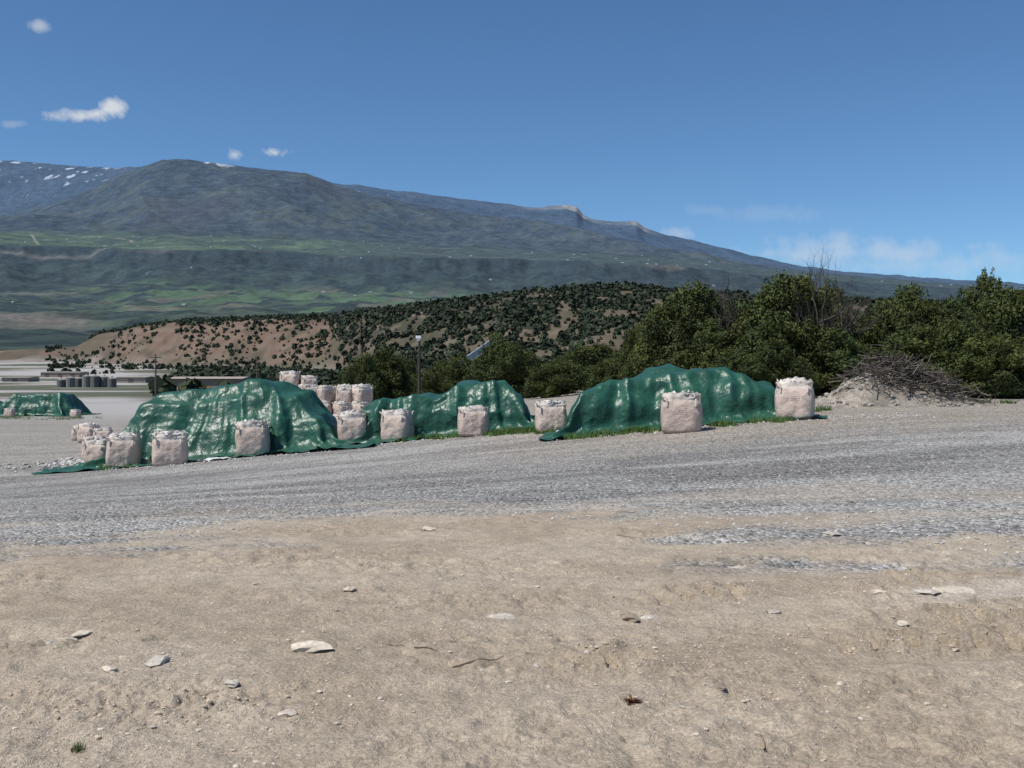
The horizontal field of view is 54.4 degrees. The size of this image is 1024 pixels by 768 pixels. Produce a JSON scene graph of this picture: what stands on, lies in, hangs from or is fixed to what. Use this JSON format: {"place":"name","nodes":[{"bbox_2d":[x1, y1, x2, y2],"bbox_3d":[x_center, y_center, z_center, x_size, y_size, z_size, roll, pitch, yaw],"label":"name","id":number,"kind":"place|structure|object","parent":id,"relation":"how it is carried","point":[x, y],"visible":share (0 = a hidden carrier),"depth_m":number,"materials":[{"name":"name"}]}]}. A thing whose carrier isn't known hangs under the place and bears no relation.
{"place":"outdoors","nodes":[
{"label":"outdoors","id":0,"kind":"place"},
{"bbox_2d":[0,398,1017,470],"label":"grass","id":1,"kind":"structure","parent":0,"point":[530,429],"depth_m":31.77,"materials":[{"name":"green plant"}]},
{"bbox_2d":[0,289,1023,767],"bbox_3d":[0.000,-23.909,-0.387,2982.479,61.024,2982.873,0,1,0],"label":"ground","id":2,"kind":"structure","parent":0,"point":[560,723],"depth_m":7.22,"materials":[{"name":"soil"}]},
{"bbox_2d":[3,408,15,416],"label":"bulk bag","id":3,"kind":"object","parent":2,"relation":"on","point":[10,411],"visible":0.91,"depth_m":99.66,"materials":[{"name":"fabric"}]},
{"bbox_2d":[0,377,38,381],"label":"storage shed","id":4,"kind":"structure","parent":2,"relation":"on","point":[20,379],"depth_m":415.03,"materials":[{"name":"paint"}]},
{"bbox_2d":[0,392,101,415],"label":"green tarp","id":5,"kind":"object","parent":2,"relation":"on","point":[59,404],"visible":0.84,"depth_m":103.19,"materials":[{"name":"green plastic"}]},
{"bbox_2d":[57,377,65,386],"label":"storage tank","id":6,"kind":"object","parent":2,"relation":"on","point":[61,381],"visible":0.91,"depth_m":299.01,"materials":[{"name":"metal"}]},
{"bbox_2d":[41,372,88,376],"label":"storage shed","id":7,"kind":"structure","parent":2,"relation":"on","point":[60,374],"depth_m":513.98,"materials":[{"name":"paint"}]},
{"bbox_2d":[45,374,74,376],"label":"door","id":8,"kind":"structure","parent":7,"relation":"in","point":[46,375],"depth_m":513.96,"materials":[{"name":"paint"}]},
{"bbox_2d":[66,375,74,386],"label":"storage tank","id":9,"kind":"object","parent":2,"relation":"on","point":[70,380],"visible":0.94,"depth_m":298.98,"materials":[{"name":"metal"}]},
{"bbox_2d":[71,424,78,440],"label":"bulk bag","id":10,"kind":"object","parent":2,"relation":"on","point":[74,432],"visible":0.35,"depth_m":51.63,"materials":[{"name":"fabric"}]},
{"bbox_2d":[70,409,80,417],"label":"bulk bag","id":11,"kind":"object","parent":2,"relation":"on","point":[73,412],"visible":0.94,"depth_m":97.71,"materials":[{"name":"fabric"}]},
{"bbox_2d":[70,740,86,752],"bbox_3d":[-1.806,1.506,4.144,0.063,0.040,0.082,0,1,-16],"label":"weed","id":12,"kind":"object","parent":2,"relation":"on","point":[76,749],"visible":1,"depth_m":4.14,"materials":[{"name":"green plant"}]},
{"bbox_2d":[75,376,81,386],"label":"storage tank","id":13,"kind":"object","parent":2,"relation":"on","point":[78,381],"visible":0.81,"depth_m":302.90,"materials":[{"name":"metal"}]},
{"bbox_2d":[82,374,89,386],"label":"storage tank","id":14,"kind":"object","parent":2,"relation":"on","point":[86,380],"visible":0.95,"depth_m":298.94,"materials":[{"name":"metal"}]},
{"bbox_2d":[77,422,101,442],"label":"bulk bag","id":15,"kind":"object","parent":2,"relation":"on","point":[84,429],"visible":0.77,"depth_m":49.64,"materials":[{"name":"fabric"}]},
{"bbox_2d":[81,435,107,459],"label":"bulk bag","id":16,"kind":"object","parent":2,"relation":"on","point":[91,437],"visible":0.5,"depth_m":37.66,"materials":[{"name":"fabric"}]},
{"bbox_2d":[90,374,99,386],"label":"storage tank","id":17,"kind":"object","parent":2,"relation":"on","point":[94,380],"visible":0.93,"depth_m":298.94,"materials":[{"name":"metal"}]},
{"bbox_2d":[82,438,108,462],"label":"bulk bag","id":18,"kind":"object","parent":2,"relation":"on","point":[94,449],"visible":0.66,"depth_m":35.83,"materials":[{"name":"fabric"}]},
{"bbox_2d":[92,427,112,436],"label":"bulk bag","id":19,"kind":"object","parent":2,"relation":"on","point":[105,431],"visible":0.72,"depth_m":47.69,"materials":[{"name":"fabric"}]},
{"bbox_2d":[100,375,108,386],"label":"storage tank","id":20,"kind":"object","parent":2,"relation":"on","point":[103,381],"visible":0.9,"depth_m":300.79,"materials":[{"name":"metal"}]},
{"bbox_2d":[107,376,116,386],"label":"storage tank","id":21,"kind":"object","parent":2,"relation":"on","point":[111,381],"visible":0.94,"depth_m":299.06,"materials":[{"name":"metal"}]},
{"bbox_2d":[106,432,142,467],"bbox_3d":[-13.256,2.240,34.034,1.122,1.205,1.126,3,1,-10],"label":"bulk bag","id":22,"kind":"object","parent":2,"relation":"on","point":[122,448],"visible":0.98,"depth_m":33.56,"materials":[{"name":"fabric"}]},
{"bbox_2d":[116,376,154,382],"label":"grey shed","id":23,"kind":"structure","parent":2,"relation":"on","point":[134,379],"depth_m":385.03,"materials":[{"name":"paint"}]},
{"bbox_2d":[149,354,161,394],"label":"utility pole","id":24,"kind":"object","parent":2,"relation":"on","point":[155,357],"visible":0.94,"depth_m":179.87,"materials":[{"name":"paint"}]},
{"bbox_2d":[152,429,188,465],"bbox_3d":[-11.425,2.125,33.323,1.174,1.166,1.193,1,3,-13],"label":"bulk bag","id":25,"kind":"object","parent":2,"relation":"on","point":[169,447],"visible":0.98,"depth_m":32.83,"materials":[{"name":"fabric"}]},
{"bbox_2d":[31,379,380,473],"bbox_3d":[-10.190,1.349,37.035,11.380,3.109,8.784,0,1,0],"label":"green tarp","id":26,"kind":"object","parent":2,"relation":"on","point":[298,419],"visible":0.74,"depth_m":35.39,"materials":[{"name":"green plastic"}]},
{"bbox_2d":[171,377,251,390],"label":"tan warehouse","id":27,"kind":"structure","parent":2,"relation":"on","point":[211,382],"depth_m":210.52,"materials":[{"name":"paint"}]},
{"bbox_2d":[199,457,230,460],"bbox_3d":[-9.911,2.510,33.195,1.038,0.141,0.400,0,1,0],"label":"plastic sheet","id":28,"kind":"object","parent":2,"relation":"on","point":[216,458],"visible":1,"depth_m":33.19,"materials":[{"name":"white plastic"}]},
{"bbox_2d":[235,418,270,456],"bbox_3d":[-8.937,1.822,34.327,1.193,1.292,1.192,-4,1,-10],"label":"bulk bag","id":29,"kind":"object","parent":2,"relation":"on","point":[252,436],"visible":0.98,"depth_m":33.82,"materials":[{"name":"fabric"}]},
{"bbox_2d":[335,365,355,385],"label":"juniper tree","id":30,"kind":"object","parent":2,"relation":"on","point":[340,376],"visible":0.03,"depth_m":109.65,"materials":[{"name":"green plant"}]},
{"bbox_2d":[337,409,366,439],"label":"bulk bag","id":31,"kind":"object","parent":2,"relation":"on","point":[351,424],"visible":0.88,"depth_m":35.52,"materials":[{"name":"fabric"}]},
{"bbox_2d":[340,350,386,401],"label":"juniper tree","id":32,"kind":"object","parent":2,"relation":"on","point":[365,371],"visible":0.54,"depth_m":95.27,"materials":[{"name":"green plant"}]},
{"bbox_2d":[373,344,417,398],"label":"juniper tree","id":33,"kind":"object","parent":2,"relation":"on","point":[399,382],"visible":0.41,"depth_m":98.71,"materials":[{"name":"green plant"}]},
{"bbox_2d":[379,408,414,440],"bbox_3d":[-4.054,1.436,35.232,1.069,1.159,1.075,-1,0,16],"label":"bulk bag","id":34,"kind":"object","parent":2,"relation":"on","point":[396,423],"visible":0.99,"depth_m":34.80,"materials":[{"name":"fabric"}]},
{"bbox_2d":[398,357,417,396],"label":"juniper tree","id":35,"kind":"object","parent":2,"relation":"on","point":[411,366],"visible":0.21,"depth_m":107.56,"materials":[{"name":"green plant"}]},
{"bbox_2d":[416,336,420,393],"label":"light pole","id":36,"kind":"object","parent":2,"relation":"on","point":[418,338],"visible":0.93,"depth_m":91.88,"materials":[{"name":"metal"}]},
{"bbox_2d":[317,380,534,447],"bbox_3d":[-2.285,1.001,37.431,8.850,2.333,7.504,0,1,0],"label":"green tarp","id":37,"kind":"object","parent":2,"relation":"on","point":[502,400],"visible":0.62,"depth_m":35.88,"materials":[{"name":"green plastic"}]},
{"bbox_2d":[412,366,450,393],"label":"juniper tree","id":38,"kind":"object","parent":2,"relation":"on","point":[429,383],"visible":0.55,"depth_m":95.22,"materials":[{"name":"green plant"}]},
{"bbox_2d":[428,359,449,392],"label":"juniper tree","id":39,"kind":"object","parent":2,"relation":"on","point":[440,363],"visible":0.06,"depth_m":103.28,"materials":[{"name":"green plant"}]},
{"bbox_2d":[438,351,475,389],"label":"juniper tree","id":40,"kind":"object","parent":2,"relation":"on","point":[453,373],"visible":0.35,"depth_m":96.80,"materials":[{"name":"green plant"}]},
{"bbox_2d":[457,353,486,382],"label":"juniper tree","id":41,"kind":"object","parent":2,"relation":"on","point":[467,376],"visible":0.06,"depth_m":93.22,"materials":[{"name":"green plant"}]},
{"bbox_2d":[457,405,489,436],"bbox_3d":[-1.316,1.253,34.044,1.101,1.073,1.105,0,-2,-5],"label":"bulk bag","id":42,"kind":"object","parent":2,"relation":"on","point":[472,421],"visible":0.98,"depth_m":33.56,"materials":[{"name":"fabric"}]},
{"bbox_2d":[461,341,489,366],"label":"inclined conveyor","id":43,"kind":"object","parent":2,"relation":"on","point":[473,354],"visible":0.13,"depth_m":154.44,"materials":[{"name":"metal"}]},
{"bbox_2d":[193,535,765,750],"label":"dry twigs","id":44,"kind":"object","parent":2,"relation":"on","point":[764,748],"visible":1,"depth_m":5.42,"materials":[{"name":"brown wood"}]},
{"bbox_2d":[469,331,539,397],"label":"juniper tree","id":45,"kind":"object","parent":2,"relation":"on","point":[501,359],"visible":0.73,"depth_m":86.92,"materials":[{"name":"green plant"}]},
{"bbox_2d":[45,281,977,395],"bbox_3d":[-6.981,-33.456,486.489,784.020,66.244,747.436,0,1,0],"label":"distant juniper woodland","id":46,"kind":"object","parent":2,"relation":"on","point":[529,314],"visible":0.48,"depth_m":578.41,"materials":[{"name":"green plant"}]},
{"bbox_2d":[0,413,1023,767],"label":"scattered stones","id":47,"kind":"object","parent":2,"relation":"on","point":[296,647],"visible":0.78,"depth_m":7.52,"materials":[{"name":"stone"}]},
{"bbox_2d":[522,349,541,396],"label":"juniper tree","id":48,"kind":"object","parent":2,"relation":"on","point":[539,364],"visible":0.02,"depth_m":91.38,"materials":[{"name":"green plant"}]},
{"bbox_2d":[519,359,577,398],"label":"juniper tree","id":49,"kind":"object","parent":2,"relation":"on","point":[549,382],"visible":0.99,"depth_m":77.07,"materials":[{"name":"green plant"}]},
{"bbox_2d":[535,399,567,432],"bbox_3d":[1.274,1.037,32.424,1.068,1.087,1.084,-2,0,-2],"label":"bulk bag","id":50,"kind":"object","parent":2,"relation":"on","point":[551,414],"visible":0.94,"depth_m":31.95,"materials":[{"name":"fabric"}]},
{"bbox_2d":[543,350,586,393],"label":"juniper tree","id":51,"kind":"object","parent":2,"relation":"on","point":[567,355],"visible":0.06,"depth_m":87.32,"materials":[{"name":"green plant"}]},
{"bbox_2d":[557,342,616,391],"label":"juniper tree","id":52,"kind":"object","parent":2,"relation":"on","point":[590,355],"visible":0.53,"depth_m":78.87,"materials":[{"name":"green plant"}]},
{"bbox_2d":[579,357,615,391],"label":"juniper tree","id":53,"kind":"object","parent":2,"relation":"on","point":[598,371],"visible":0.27,"depth_m":73.06,"materials":[{"name":"green plant"}]},
{"bbox_2d":[602,348,622,382],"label":"juniper tree","id":54,"kind":"object","parent":2,"relation":"on","point":[612,371],"visible":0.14,"depth_m":70.87,"materials":[{"name":"green plant"}]},
{"bbox_2d":[617,343,645,379],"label":"juniper tree","id":55,"kind":"object","parent":2,"relation":"on","point":[628,373],"visible":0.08,"depth_m":63.37,"materials":[{"name":"green plant"}]},
{"bbox_2d":[616,313,647,375],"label":"juniper tree","id":56,"kind":"object","parent":2,"relation":"on","point":[628,343],"visible":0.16,"depth_m":65.50,"materials":[{"name":"green plant"}]},
{"bbox_2d":[623,694,642,704],"bbox_3d":[0.579,1.524,4.800,0.092,0.033,0.106,0,1,27],"label":"dead weed","id":57,"kind":"object","parent":2,"relation":"on","point":[633,701],"visible":1,"depth_m":4.79,"materials":[{"name":"brown plant"}]},
{"bbox_2d":[624,292,680,373],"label":"juniper tree","id":58,"kind":"object","parent":2,"relation":"on","point":[639,336],"visible":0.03,"depth_m":61.97,"materials":[{"name":"green plant"}]},
{"bbox_2d":[660,390,702,433],"bbox_3d":[4.715,0.756,27.614,1.193,1.179,1.192,-1,1,10],"label":"bulk bag","id":59,"kind":"object","parent":2,"relation":"on","point":[681,412],"visible":1,"depth_m":27.11,"materials":[{"name":"fabric"}]},
{"bbox_2d":[538,364,827,439],"bbox_3d":[4.968,0.463,31.913,8.424,2.245,7.011,0,1,0],"label":"green tarp","id":60,"kind":"object","parent":2,"relation":"on","point":[727,394],"visible":0.77,"depth_m":30.30,"materials":[{"name":"green plastic"}]},
{"bbox_2d":[627,277,740,375],"bbox_3d":[10.129,-2.376,55.322,7.318,6.825,6.038,1,1,44],"label":"juniper tree","id":61,"kind":"object","parent":2,"relation":"on","point":[676,322],"visible":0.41,"depth_m":54.33,"materials":[{"name":"green plant"}]},
{"bbox_2d":[666,329,755,369],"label":"juniper tree","id":62,"kind":"object","parent":2,"relation":"on","point":[713,346],"visible":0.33,"depth_m":49.51,"materials":[{"name":"green plant"}]},
{"bbox_2d":[675,271,751,350],"bbox_3d":[11.265,-2.562,53.598,4.283,7.020,5.711,0,1,-25],"label":"dead tree","id":63,"kind":"object","parent":2,"relation":"on","point":[727,321],"visible":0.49,"depth_m":52.92,"materials":[{"name":"brown plant"}]},
{"bbox_2d":[724,298,753,320],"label":"juniper tree","id":64,"kind":"object","parent":2,"relation":"on","point":[740,305],"visible":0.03,"depth_m":57.27,"materials":[{"name":"green plant"}]},
{"bbox_2d":[712,346,778,385],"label":"juniper tree","id":65,"kind":"object","parent":2,"relation":"on","point":[741,361],"visible":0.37,"depth_m":44.41,"materials":[{"name":"green plant"}]},
{"bbox_2d":[730,304,767,352],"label":"juniper tree","id":66,"kind":"object","parent":2,"relation":"on","point":[745,320],"visible":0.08,"depth_m":51.58,"materials":[{"name":"green plant"}]},
{"bbox_2d":[749,337,826,392],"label":"juniper tree","id":67,"kind":"object","parent":2,"relation":"on","point":[774,350],"visible":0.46,"depth_m":45.06,"materials":[{"name":"green plant"}]},
{"bbox_2d":[775,376,814,419],"bbox_3d":[8.303,0.407,29.217,1.159,1.275,1.158,0,-1,17],"label":"bulk bag","id":68,"kind":"object","parent":2,"relation":"on","point":[794,396],"visible":0.96,"depth_m":28.74,"materials":[{"name":"fabric"}]},
{"bbox_2d":[737,269,855,375],"bbox_3d":[13.918,-2.375,50.001,5.970,6.855,6.219,0,1,3],"label":"juniper tree","id":69,"kind":"object","parent":2,"relation":"on","point":[781,288],"visible":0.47,"depth_m":48.71,"materials":[{"name":"green plant"}]},
{"bbox_2d":[774,241,852,395],"bbox_3d":[14.661,-3.104,48.717,4.191,8.040,3.970,0,1,18],"label":"dead tree","id":70,"kind":"object","parent":2,"relation":"on","point":[823,320],"visible":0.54,"depth_m":48.09,"materials":[{"name":"brown plant"}]},
{"bbox_2d":[794,325,875,395],"bbox_3d":[15.559,-0.972,48.223,4.567,3.693,5.535,-1,1,-29],"label":"juniper tree","id":71,"kind":"object","parent":2,"relation":"on","point":[836,360],"visible":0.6,"depth_m":46.90,"materials":[{"name":"green plant"}]},
{"bbox_2d":[802,278,867,350],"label":"juniper tree","id":72,"kind":"object","parent":2,"relation":"on","point":[830,290],"visible":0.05,"depth_m":52.41,"materials":[{"name":"green plant"}]},
{"bbox_2d":[803,258,891,341],"bbox_3d":[16.398,-2.863,50.264,4.584,7.440,4.992,0,1,-23],"label":"dead tree","id":73,"kind":"object","parent":2,"relation":"on","point":[846,319],"visible":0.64,"depth_m":49.48,"materials":[{"name":"brown plant"}]},
{"bbox_2d":[855,280,934,352],"bbox_3d":[21.035,-2.407,54.985,5.032,6.734,6.099,1,1,32],"label":"juniper tree","id":74,"kind":"object","parent":2,"relation":"on","point":[900,302],"visible":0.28,"depth_m":54.20,"materials":[{"name":"green plant"}]},
{"bbox_2d":[815,366,990,407],"bbox_3d":[13.800,0.124,36.307,8.000,1.560,5.200,0,1,0],"label":"dirt mound","id":75,"kind":"object","parent":2,"relation":"on","point":[853,396],"visible":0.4,"depth_m":35.35,"materials":[{"name":"beige soil"}]},
{"bbox_2d":[816,367,981,407],"bbox_3d":[13.694,0.104,35.728,5.802,1.547,2.433,0,1,0],"label":"mound rubble","id":76,"kind":"object","parent":75,"relation":"on","point":[940,404],"visible":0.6,"depth_m":35.19,"materials":[{"name":"stone"}]},
{"bbox_2d":[822,344,1019,405],"bbox_3d":[15.101,-0.047,36.058,7.624,2.894,3.176,0,1,0],"label":"brush pile","id":77,"kind":"object","parent":75,"relation":"on","point":[918,373],"visible":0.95,"depth_m":35.79,"materials":[{"name":"brown wood"}]},
{"bbox_2d":[861,322,964,375],"bbox_3d":[19.156,-1.046,47.093,5.669,3.877,5.582,0,1,-26],"label":"juniper tree","id":78,"kind":"object","parent":2,"relation":"on","point":[916,341],"visible":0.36,"depth_m":45.87,"materials":[{"name":"green plant"}]},
{"bbox_2d":[887,296,979,339],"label":"juniper tree","id":79,"kind":"object","parent":2,"relation":"on","point":[922,310],"visible":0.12,"depth_m":49.74,"materials":[{"name":"green plant"}]},
{"bbox_2d":[928,315,987,392],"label":"juniper tree","id":80,"kind":"object","parent":2,"relation":"on","point":[959,331],"visible":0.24,"depth_m":45.48,"materials":[{"name":"green plant"}]},
{"bbox_2d":[953,267,1002,326],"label":"juniper tree","id":81,"kind":"object","parent":2,"relation":"on","point":[984,285],"visible":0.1,"depth_m":56.53,"materials":[{"name":"green plant"}]},
{"bbox_2d":[940,327,1023,398],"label":"juniper tree","id":82,"kind":"object","parent":2,"relation":"on","point":[997,359],"visible":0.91,"depth_m":43.33,"materials":[{"name":"green plant"}]},
{"bbox_2d":[971,281,1023,343],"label":"juniper tree","id":83,"kind":"object","parent":2,"relation":"on","point":[1003,311],"visible":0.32,"depth_m":50.15,"materials":[{"name":"green plant"}]},
{"bbox_2d":[987,338,1023,397],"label":"juniper tree","id":84,"kind":"object","parent":2,"relation":"on","point":[1019,343],"visible":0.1,"depth_m":44.82,"materials":[{"name":"green plant"}]},
{"bbox_2d":[0,159,1023,350],"bbox_3d":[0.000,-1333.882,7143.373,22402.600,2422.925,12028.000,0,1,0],"label":"mountain range","id":85,"kind":"structure","parent":0,"point":[83,283],"depth_m":5872.39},
{"bbox_2d":[0,235,976,305],"bbox_3d":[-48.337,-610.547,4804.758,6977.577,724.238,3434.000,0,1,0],"label":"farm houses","id":86,"kind":"structure","parent":85,"relation":"on","point":[361,258],"depth_m":5328.76,"materials":[{"name":"paint"}]},
{"bbox_2d":[0,0,1023,283],"label":"sky","id":87,"kind":"structure","parent":0,"point":[888,134],"materials":[{"name":"blue"}]},
{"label":"bulk bag","id":88,"kind":"object","parent":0,"visible":0},
{"bbox_2d":[322,400,331,413],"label":"bulk bag","id":89,"kind":"object","parent":88,"relation":"on","point":[327,404],"visible":0.36,"depth_m":47.77,"materials":[{"name":"fabric"}]},
{"bbox_2d":[317,385,334,401],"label":"bulk bag","id":90,"kind":"object","parent":89,"relation":"on","point":[325,392],"visible":0.86,"depth_m":48.12,"materials":[{"name":"fabric"}]},
{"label":"bulk bag","id":91,"kind":"object","parent":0,"visible":0},
{"bbox_2d":[332,401,352,414],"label":"bulk bag","id":92,"kind":"object","parent":91,"relation":"on","point":[340,407],"visible":0.67,"depth_m":47.80,"materials":[{"name":"fabric"}]},
{"bbox_2d":[336,387,351,402],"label":"bulk bag","id":93,"kind":"object","parent":92,"relation":"on","point":[343,394],"visible":0.95,"depth_m":48.07,"materials":[{"name":"fabric"}]},
{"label":"bulk bag","id":94,"kind":"object","parent":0,"visible":0},
{"bbox_2d":[351,401,370,410],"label":"bulk bag","id":95,"kind":"object","parent":94,"relation":"on","point":[358,406],"visible":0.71,"depth_m":47.87,"materials":[{"name":"fabric"}]},
{"bbox_2d":[349,385,373,402],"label":"bulk bag","id":96,"kind":"object","parent":95,"relation":"on","point":[361,393],"visible":0.95,"depth_m":48.09,"materials":[{"name":"fabric"}]},
{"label":"bulk bag","id":97,"kind":"object","parent":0,"visible":0},
{"bbox_2d":[298,384,318,393],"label":"bulk bag","id":98,"kind":"object","parent":97,"relation":"on","point":[309,386],"visible":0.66,"depth_m":48.07,"materials":[{"name":"fabric"}]},
{"bbox_2d":[300,375,317,384],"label":"bulk bag","id":99,"kind":"object","parent":98,"relation":"on","point":[310,379],"visible":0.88,"depth_m":48.43,"materials":[{"name":"fabric"}]},
{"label":"bulk bag","id":100,"kind":"object","parent":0,"visible":0},
{"bbox_2d":[335,384,356,387],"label":"bulk bag","id":101,"kind":"object","parent":100,"relation":"on","point":[344,385],"visible":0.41,"depth_m":49.09,"materials":[{"name":"fabric"}]},
{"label":"bulk bag","id":102,"kind":"object","parent":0,"visible":0},
{"bbox_2d":[354,383,372,399],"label":"bulk bag","id":103,"kind":"object","parent":102,"relation":"on","point":[367,385],"visible":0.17,"depth_m":49.27,"materials":[{"name":"fabric"}]},
{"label":"bulk bag","id":104,"kind":"object","parent":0,"visible":0},
{"bbox_2d":[279,370,300,385],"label":"bulk bag","id":105,"kind":"object","parent":104,"relation":"on","point":[293,377],"visible":0.85,"depth_m":48.36,"materials":[{"name":"fabric"}]}
]}

